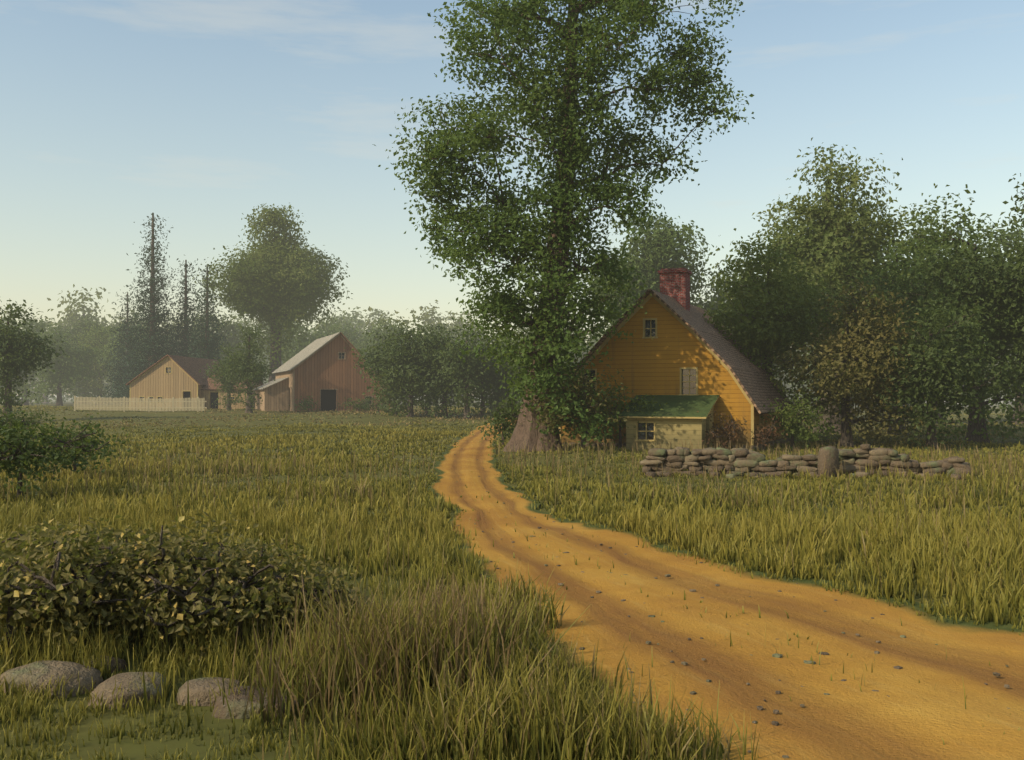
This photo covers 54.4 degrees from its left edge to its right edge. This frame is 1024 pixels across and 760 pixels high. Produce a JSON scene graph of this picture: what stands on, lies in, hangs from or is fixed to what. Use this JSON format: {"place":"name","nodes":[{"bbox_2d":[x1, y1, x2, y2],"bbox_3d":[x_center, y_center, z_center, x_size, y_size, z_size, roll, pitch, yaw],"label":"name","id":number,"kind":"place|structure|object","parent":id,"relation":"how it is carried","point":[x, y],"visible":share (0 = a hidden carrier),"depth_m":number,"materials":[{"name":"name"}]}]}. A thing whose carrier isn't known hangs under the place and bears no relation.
{"place":"outdoors","nodes":[
{"label":"outdoors","id":0,"kind":"place"},
{"bbox_2d":[0,395,1023,759],"bbox_3d":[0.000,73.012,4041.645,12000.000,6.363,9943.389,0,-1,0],"label":"ground","id":1,"kind":"structure","parent":0,"point":[132,749],"depth_m":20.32,"materials":[{"name":"green plant"}]},
{"bbox_2d":[0,307,34,400],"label":"tree","id":2,"kind":"object","parent":1,"relation":"on","point":[19,330],"visible":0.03,"depth_m":220.84,"materials":[{"name":"green plant"}]},
{"bbox_2d":[10,319,37,401],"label":"tree","id":3,"kind":"object","parent":1,"relation":"on","point":[28,381],"depth_m":273.26,"materials":[{"name":"green plant"}]},
{"bbox_2d":[0,405,50,441],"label":"shrub","id":4,"kind":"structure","parent":1,"relation":"on","point":[15,418],"depth_m":43.96,"materials":[{"name":"green plant"}]},
{"bbox_2d":[0,312,57,404],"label":"tree","id":5,"kind":"object","parent":1,"relation":"on","point":[39,326],"visible":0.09,"depth_m":158.82,"materials":[{"name":"green plant"}]},
{"bbox_2d":[0,300,67,421],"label":"tree","id":6,"kind":"object","parent":1,"relation":"on","point":[19,351],"visible":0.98,"depth_m":77.55,"materials":[{"name":"green plant"}]},
{"bbox_2d":[28,318,68,402],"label":"tree","id":7,"kind":"object","parent":1,"relation":"on","point":[55,398],"visible":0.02,"depth_m":237.27,"materials":[{"name":"green plant"}]},
{"bbox_2d":[22,324,110,405],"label":"tree","id":8,"kind":"object","parent":1,"relation":"on","point":[68,370],"visible":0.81,"depth_m":149.16,"materials":[{"name":"green plant"}]},
{"bbox_2d":[0,410,137,497],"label":"shrub","id":9,"kind":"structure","parent":1,"relation":"on","point":[17,456],"depth_m":21.45,"materials":[{"name":"green plant"}]},
{"bbox_2d":[0,518,140,653],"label":"scrub","id":10,"kind":"object","parent":1,"relation":"on","point":[59,558],"visible":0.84,"depth_m":8.16,"materials":[{"name":"green plant"}]},
{"bbox_2d":[28,414,122,472],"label":"shrub","id":11,"kind":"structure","parent":1,"relation":"on","point":[64,450],"depth_m":26.84,"materials":[{"name":"green plant"}]},
{"bbox_2d":[0,518,150,607],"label":"scrub","id":12,"kind":"object","parent":1,"relation":"on","point":[12,542],"visible":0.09,"depth_m":9.94,"materials":[{"name":"green plant"}]},
{"bbox_2d":[40,311,113,404],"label":"tree","id":13,"kind":"object","parent":1,"relation":"on","point":[78,328],"visible":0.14,"depth_m":173.11,"materials":[{"name":"green plant"}]},
{"bbox_2d":[34,284,132,402],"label":"tree","id":14,"kind":"object","parent":1,"relation":"on","point":[74,316],"visible":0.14,"depth_m":214.57,"materials":[{"name":"green plant"}]},
{"bbox_2d":[0,517,170,656],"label":"scrub","id":15,"kind":"object","parent":1,"relation":"on","point":[74,590],"visible":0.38,"depth_m":8.39,"materials":[{"name":"green plant"}]},
{"bbox_2d":[67,322,118,404],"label":"tree","id":16,"kind":"object","parent":1,"relation":"on","point":[100,332],"visible":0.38,"depth_m":163.12,"materials":[{"name":"green plant"}]},
{"bbox_2d":[0,515,213,592],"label":"scrub","id":17,"kind":"object","parent":1,"relation":"on","point":[124,537],"visible":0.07,"depth_m":10.53,"materials":[{"name":"green plant"}]},
{"bbox_2d":[93,314,129,402],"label":"tree","id":18,"kind":"object","parent":1,"relation":"on","point":[107,382],"visible":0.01,"depth_m":230.16,"materials":[{"name":"green plant"}]},
{"bbox_2d":[95,288,142,405],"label":"spruce","id":19,"kind":"object","parent":1,"relation":"on","point":[121,361],"visible":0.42,"depth_m":139.41,"materials":[{"name":"green plant"}]},
{"bbox_2d":[87,321,159,383],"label":"tree","id":20,"kind":"object","parent":1,"relation":"on","point":[105,360],"visible":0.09,"depth_m":157.03,"materials":[{"name":"green plant"}]},
{"bbox_2d":[74,396,206,411],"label":"picket fence","id":21,"kind":"object","parent":1,"relation":"on","point":[148,401],"visible":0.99,"depth_m":96.97,"materials":[{"name":"white wood"}]},
{"bbox_2d":[4,505,285,648],"bbox_3d":[-3.309,1.857,9.040,2.268,1.460,1.956,0,-1,0],"label":"scrub","id":22,"kind":"object","parent":1,"relation":"on","point":[174,549],"visible":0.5,"depth_m":8.65,"materials":[{"name":"green plant"}]},
{"bbox_2d":[107,213,185,400],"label":"spruce","id":23,"kind":"object","parent":1,"relation":"on","point":[155,350],"visible":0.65,"depth_m":127.57,"materials":[{"name":"green plant"}]},
{"bbox_2d":[113,301,190,373],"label":"tree","id":24,"kind":"object","parent":1,"relation":"on","point":[155,326],"visible":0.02,"depth_m":205.04,"materials":[{"name":"green plant"}]},
{"bbox_2d":[0,656,305,718],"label":"boulders","id":25,"kind":"object","parent":1,"relation":"on","point":[43,671],"visible":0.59,"depth_m":7.24,"materials":[{"name":"stone"}]},
{"bbox_2d":[125,355,223,409],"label":"tan barn","id":26,"kind":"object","parent":1,"relation":"on","point":[170,376],"visible":0.66,"depth_m":108.11,"materials":[{"name":"beige wood"}]},
{"bbox_2d":[161,255,204,358],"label":"spruce","id":27,"kind":"object","parent":1,"relation":"on","point":[184,340],"visible":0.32,"depth_m":131.76,"materials":[{"name":"green plant"}]},
{"bbox_2d":[165,311,211,348],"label":"tree","id":28,"kind":"object","parent":1,"relation":"on","point":[181,326],"visible":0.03,"depth_m":216.41,"materials":[{"name":"green plant"}]},
{"bbox_2d":[171,264,231,361],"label":"spruce","id":29,"kind":"object","parent":1,"relation":"on","point":[206,341],"visible":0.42,"depth_m":125.57,"materials":[{"name":"green plant"}]},
{"bbox_2d":[191,303,232,328],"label":"tree","id":30,"kind":"object","parent":1,"relation":"on","point":[212,314],"visible":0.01,"depth_m":291.58,"materials":[{"name":"green plant"}]},
{"bbox_2d":[199,343,246,409],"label":"dark tree","id":31,"kind":"object","parent":1,"relation":"on","point":[227,386],"visible":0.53,"depth_m":103.16,"materials":[{"name":"green plant"}]},
{"bbox_2d":[110,511,338,600],"bbox_3d":[-3.236,1.994,10.201,2.066,1.166,2.712,-1,-1,36],"label":"scrub","id":32,"kind":"object","parent":1,"relation":"on","point":[188,550],"visible":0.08,"depth_m":10.51,"materials":[{"name":"green plant"}]},
{"bbox_2d":[189,313,267,382],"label":"tree","id":33,"kind":"object","parent":1,"relation":"on","point":[231,339],"visible":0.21,"depth_m":163.37,"materials":[{"name":"green plant"}]},
{"bbox_2d":[201,375,262,408],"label":"tan barn wing","id":34,"kind":"structure","parent":1,"relation":"on","point":[210,395],"depth_m":108.70,"materials":[{"name":"beige wood"}]},
{"bbox_2d":[99,524,388,660],"bbox_3d":[-2.538,1.977,8.956,2.259,1.299,2.376,0,-1,21],"label":"scrub","id":35,"kind":"object","parent":1,"relation":"on","point":[209,601],"visible":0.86,"depth_m":8.49,"materials":[{"name":"green plant"}]},
{"bbox_2d":[221,315,269,383],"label":"tree","id":36,"kind":"object","parent":1,"relation":"on","point":[243,322],"visible":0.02,"depth_m":235.70,"materials":[{"name":"green plant"}]},
{"bbox_2d":[218,321,277,412],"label":"dark tree","id":37,"kind":"object","parent":1,"relation":"on","point":[248,370],"visible":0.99,"depth_m":95.18,"materials":[{"name":"green plant"}]},
{"bbox_2d":[253,377,288,410],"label":"lean-to shed","id":38,"kind":"structure","parent":1,"relation":"on","point":[275,395],"depth_m":100.87,"materials":[{"name":"brown wood"}]},
{"bbox_2d":[239,315,304,381],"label":"tree","id":39,"kind":"object","parent":1,"relation":"on","point":[258,356],"visible":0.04,"depth_m":215.23,"materials":[{"name":"green plant"}]},
{"bbox_2d":[192,203,352,381],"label":"round tree","id":40,"kind":"object","parent":1,"relation":"on","point":[277,281],"visible":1,"depth_m":129.24,"materials":[{"name":"green plant"}]},
{"bbox_2d":[209,554,365,631],"bbox_3d":[-2.093,2.103,9.313,1.448,1.088,2.049,0,-1,0],"label":"scrub","id":41,"kind":"object","parent":1,"relation":"on","point":[323,576],"visible":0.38,"depth_m":9.13,"materials":[{"name":"green plant"}]},
{"bbox_2d":[267,322,337,371],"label":"tree","id":42,"kind":"object","parent":1,"relation":"on","point":[310,340],"visible":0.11,"depth_m":158.62,"materials":[{"name":"green plant"}]},
{"bbox_2d":[289,393,318,411],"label":"bush","id":43,"kind":"object","parent":1,"relation":"on","point":[305,402],"visible":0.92,"depth_m":96.93,"materials":[{"name":"green plant"}]},
{"bbox_2d":[271,332,390,411],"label":"brown barn","id":44,"kind":"structure","parent":1,"relation":"on","point":[323,371],"depth_m":99.96,"materials":[{"name":"orange wood"}]},
{"bbox_2d":[310,317,354,335],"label":"tree","id":45,"kind":"object","parent":1,"relation":"on","point":[329,328],"visible":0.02,"depth_m":210.88,"materials":[{"name":"green plant"}]},
{"bbox_2d":[310,308,364,337],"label":"tree","id":46,"kind":"object","parent":1,"relation":"on","point":[341,317],"visible":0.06,"depth_m":235.11,"materials":[{"name":"green plant"}]},
{"bbox_2d":[306,315,372,340],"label":"tree","id":47,"kind":"object","parent":1,"relation":"on","point":[325,326],"visible":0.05,"depth_m":174.12,"materials":[{"name":"green plant"}]},
{"bbox_2d":[324,317,367,347],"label":"tree","id":48,"kind":"object","parent":1,"relation":"on","point":[352,339],"visible":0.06,"depth_m":168.80,"materials":[{"name":"green plant"}]},
{"bbox_2d":[337,303,366,338],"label":"tree","id":49,"kind":"object","parent":1,"relation":"on","point":[349,315],"visible":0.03,"depth_m":278.30,"materials":[{"name":"green plant"}]},
{"bbox_2d":[337,395,383,411],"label":"bush","id":50,"kind":"object","parent":1,"relation":"on","point":[364,406],"visible":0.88,"depth_m":95.15,"materials":[{"name":"green plant"}]},
{"bbox_2d":[354,307,396,333],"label":"tree","id":51,"kind":"object","parent":1,"relation":"on","point":[377,313],"visible":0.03,"depth_m":279.16,"materials":[{"name":"green plant"}]},
{"bbox_2d":[369,399,388,411],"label":"bush","id":52,"kind":"object","parent":1,"relation":"on","point":[377,406],"visible":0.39,"depth_m":97.81,"materials":[{"name":"green plant"}]},
{"bbox_2d":[344,325,415,414],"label":"tree","id":53,"kind":"object","parent":1,"relation":"on","point":[375,362],"visible":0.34,"depth_m":88.83,"materials":[{"name":"green plant"}]},
{"bbox_2d":[351,316,409,365],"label":"tree","id":54,"kind":"object","parent":1,"relation":"on","point":[359,345],"visible":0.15,"depth_m":163.65,"materials":[{"name":"green plant"}]},
{"bbox_2d":[355,306,417,399],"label":"tree","id":55,"kind":"object","parent":1,"relation":"on","point":[381,319],"visible":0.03,"depth_m":201.43,"materials":[{"name":"green plant"}]},
{"bbox_2d":[361,318,437,416],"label":"tree","id":56,"kind":"object","parent":1,"relation":"on","point":[410,387],"visible":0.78,"depth_m":86.59,"materials":[{"name":"green plant"}]},
{"bbox_2d":[389,323,423,404],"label":"tree","id":57,"kind":"object","parent":1,"relation":"on","point":[411,347],"visible":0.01,"depth_m":178.54,"materials":[{"name":"green plant"}]},
{"bbox_2d":[371,323,456,413],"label":"tree","id":58,"kind":"object","parent":1,"relation":"on","point":[426,408],"visible":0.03,"depth_m":92.71,"materials":[{"name":"green plant"}]},
{"bbox_2d":[412,309,451,333],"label":"tree","id":59,"kind":"object","parent":1,"relation":"on","point":[439,314],"visible":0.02,"depth_m":284.19,"materials":[{"name":"green plant"}]},
{"bbox_2d":[407,300,459,403],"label":"tree","id":60,"kind":"object","parent":1,"relation":"on","point":[426,317],"visible":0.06,"depth_m":225.65,"materials":[{"name":"green plant"}]},
{"bbox_2d":[383,319,486,417],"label":"tree","id":61,"kind":"object","parent":1,"relation":"on","point":[442,388],"visible":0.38,"depth_m":86.47,"materials":[{"name":"green plant"}]},
{"bbox_2d":[417,319,469,404],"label":"tree","id":62,"kind":"object","parent":1,"relation":"on","point":[434,326],"visible":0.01,"depth_m":168.31,"materials":[{"name":"green plant"}]},
{"bbox_2d":[421,317,502,418],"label":"tree","id":63,"kind":"object","parent":1,"relation":"on","point":[456,368],"visible":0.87,"depth_m":84.10,"materials":[{"name":"green plant"}]},
{"bbox_2d":[439,312,485,403],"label":"tree","id":64,"kind":"object","parent":1,"relation":"on","point":[458,324],"visible":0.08,"depth_m":219.05,"materials":[{"name":"green plant"}]},
{"bbox_2d":[445,311,480,338],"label":"tree","id":65,"kind":"object","parent":1,"relation":"on","point":[456,313],"visible":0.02,"depth_m":283.38,"materials":[{"name":"green plant"}]},
{"bbox_2d":[441,333,521,417],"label":"tree","id":66,"kind":"object","parent":1,"relation":"on","point":[482,412],"visible":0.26,"depth_m":86.52,"materials":[{"name":"green plant"}]},
{"bbox_2d":[470,323,518,402],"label":"tree","id":67,"kind":"object","parent":1,"relation":"on","point":[490,343],"depth_m":233.52,"materials":[{"name":"green plant"}]},
{"bbox_2d":[472,396,520,446],"bbox_3d":[-0.349,1.972,43.961,2.875,2.530,2.638,0,-1,0],"label":"elm shrub","id":68,"kind":"object","parent":1,"relation":"on","point":[498,419],"visible":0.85,"depth_m":43.62,"materials":[{"name":"green plant"}]},
{"bbox_2d":[473,342,521,414],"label":"tree","id":69,"kind":"object","parent":1,"relation":"on","point":[490,396],"depth_m":92.00,"materials":[{"name":"green plant"}]},
{"bbox_2d":[476,335,520,417],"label":"tree","id":70,"kind":"object","parent":1,"relation":"on","point":[503,385],"visible":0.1,"depth_m":88.13,"materials":[{"name":"green plant"}]},
{"bbox_2d":[501,327,527,403],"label":"tree","id":71,"kind":"object","parent":1,"relation":"on","point":[519,330],"depth_m":226.35,"materials":[{"name":"green plant"}]},
{"bbox_2d":[493,328,583,391],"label":"tree","id":72,"kind":"object","parent":1,"relation":"on","point":[518,367],"visible":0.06,"depth_m":85.69,"materials":[{"name":"green plant"}]},
{"bbox_2d":[501,320,594,365],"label":"tree","id":73,"kind":"object","parent":1,"relation":"on","point":[580,345],"visible":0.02,"depth_m":196.43,"materials":[{"name":"green plant"}]},
{"bbox_2d":[372,0,754,451],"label":"elm tree","id":74,"kind":"object","parent":1,"relation":"on","point":[544,358],"visible":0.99,"depth_m":40.74,"materials":[{"name":"green plant"}]},
{"bbox_2d":[522,349,632,448],"bbox_3d":[2.641,0.917,41.167,4.656,4.450,3.517,0,-1,0],"label":"elm shrub","id":75,"kind":"object","parent":1,"relation":"on","point":[588,404],"visible":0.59,"depth_m":40.65,"materials":[{"name":"green plant"}]},
{"bbox_2d":[587,372,667,448],"bbox_3d":[4.794,1.445,42.700,3.774,3.522,3.446,0,-1,0],"label":"elm shrub","id":76,"kind":"object","parent":1,"relation":"on","point":[619,407],"visible":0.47,"depth_m":42.39,"materials":[{"name":"green plant"}]},
{"bbox_2d":[580,196,727,345],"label":"tree","id":77,"kind":"object","parent":1,"relation":"on","point":[656,251],"visible":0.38,"depth_m":89.74,"materials":[{"name":"green plant"}]},
{"bbox_2d":[559,289,792,448],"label":"house","id":78,"kind":"structure","parent":1,"relation":"on","point":[687,352],"depth_m":43.97,"materials":[{"name":"yellow"}]},
{"bbox_2d":[561,267,790,450],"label":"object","id":79,"kind":"object","parent":1,"relation":"on","point":[678,417],"visible":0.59,"depth_m":41.83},
{"bbox_2d":[697,409,752,447],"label":"shrub","id":80,"kind":"object","parent":1,"relation":"on","point":[732,427],"depth_m":40.91,"materials":[{"name":"green plant"}]},
{"bbox_2d":[690,255,801,388],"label":"tree","id":81,"kind":"object","parent":1,"relation":"on","point":[716,305],"visible":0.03,"depth_m":92.68,"materials":[{"name":"green plant"}]},
{"bbox_2d":[747,411,787,450],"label":"shrub","id":82,"kind":"object","parent":1,"relation":"on","point":[766,434],"depth_m":41.84,"materials":[{"name":"green plant"}]},
{"bbox_2d":[699,228,875,441],"bbox_3d":[14.445,-1.876,52.074,11.547,12.025,10.008,0,-1,0],"label":"tree","id":83,"kind":"object","parent":1,"relation":"on","point":[778,318],"visible":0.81,"depth_m":50.34,"materials":[{"name":"green plant"}]},
{"bbox_2d":[775,351,801,402],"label":"tree","id":84,"kind":"object","parent":1,"relation":"on","point":[788,386],"visible":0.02,"depth_m":237.13,"materials":[{"name":"green plant"}]},
{"bbox_2d":[776,345,816,405],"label":"tree","id":85,"kind":"object","parent":1,"relation":"on","point":[796,377],"visible":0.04,"depth_m":233.62,"materials":[{"name":"green plant"}]},
{"bbox_2d":[760,388,834,450],"bbox_3d":[12.857,1.788,43.668,4.047,3.378,3.065,1,-1,-39],"label":"shrub","id":86,"kind":"object","parent":1,"relation":"on","point":[794,416],"depth_m":43.09,"materials":[{"name":"green plant"}]},
{"bbox_2d":[640,444,971,479],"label":"stone wall","id":87,"kind":"structure","parent":1,"relation":"on","point":[679,459],"depth_m":28.79,"materials":[{"name":"grey stone"}]},
{"bbox_2d":[708,138,919,433],"bbox_3d":[19.488,-5.553,61.825,12.997,18.762,12.307,1,-1,-44],"label":"tree","id":88,"kind":"object","parent":1,"relation":"on","point":[826,226],"visible":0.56,"depth_m":59.87,"materials":[{"name":"green plant"}]},
{"bbox_2d":[788,343,859,406],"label":"tree","id":89,"kind":"object","parent":1,"relation":"on","point":[809,383],"depth_m":198.60,"materials":[{"name":"green plant"}]},
{"bbox_2d":[768,274,935,447],"bbox_3d":[15.892,-0.533,47.078,7.719,8.727,8.912,0,-1,0],"label":"tree","id":90,"kind":"object","parent":1,"relation":"on","point":[846,355],"visible":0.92,"depth_m":45.76,"materials":[{"name":"green plant"}]},
{"bbox_2d":[798,237,911,423],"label":"tree","id":91,"kind":"object","parent":1,"relation":"on","point":[858,345],"visible":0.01,"depth_m":79.02,"materials":[{"name":"green plant"}]},
{"bbox_2d":[804,200,982,434],"bbox_3d":[23.222,-3.271,59.870,13.942,14.630,11.259,0,-1,0],"label":"tree","id":92,"kind":"object","parent":1,"relation":"on","point":[870,264],"visible":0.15,"depth_m":58.65,"materials":[{"name":"green plant"}]},
{"bbox_2d":[846,183,1023,442],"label":"tree","id":93,"kind":"object","parent":1,"relation":"on","point":[978,432],"visible":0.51,"depth_m":50.60,"materials":[{"name":"green plant"}]},
{"bbox_2d":[861,288,1020,449],"bbox_3d":[19.419,-0.163,45.728,6.873,8.111,6.820,0,-1,0],"label":"tree","id":94,"kind":"object","parent":1,"relation":"on","point":[941,372],"visible":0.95,"depth_m":44.69,"materials":[{"name":"green plant"}]},
{"bbox_2d":[907,224,998,422],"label":"tree","id":95,"kind":"object","parent":1,"relation":"on","point":[927,256],"visible":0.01,"depth_m":82.31,"materials":[{"name":"green plant"}]},
{"bbox_2d":[910,173,1023,371],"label":"tree","id":96,"kind":"object","parent":1,"relation":"on","point":[1013,271],"visible":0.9,"depth_m":48.16,"materials":[{"name":"green plant"}]},
{"bbox_2d":[962,214,1023,424],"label":"tree","id":97,"kind":"object","parent":1,"relation":"on","point":[1014,235],"visible":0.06,"depth_m":78.60,"materials":[{"name":"green plant"}]},
{"bbox_2d":[0,0,1023,394],"label":"sky","id":98,"kind":"structure","parent":0,"point":[199,115],"materials":[{"name":"blue"}]},
{"bbox_2d":[428,417,1023,759],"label":"dirt road","id":99,"kind":"structure","parent":0,"point":[911,717],"depth_m":8.98,"materials":[{"name":"brown soil"}]},
{"bbox_2d":[448,454,1009,757],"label":"lane stones","id":100,"kind":"object","parent":99,"relation":"on","point":[775,723],"visible":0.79,"depth_m":8.49,"materials":[{"name":"stone"}]}
]}

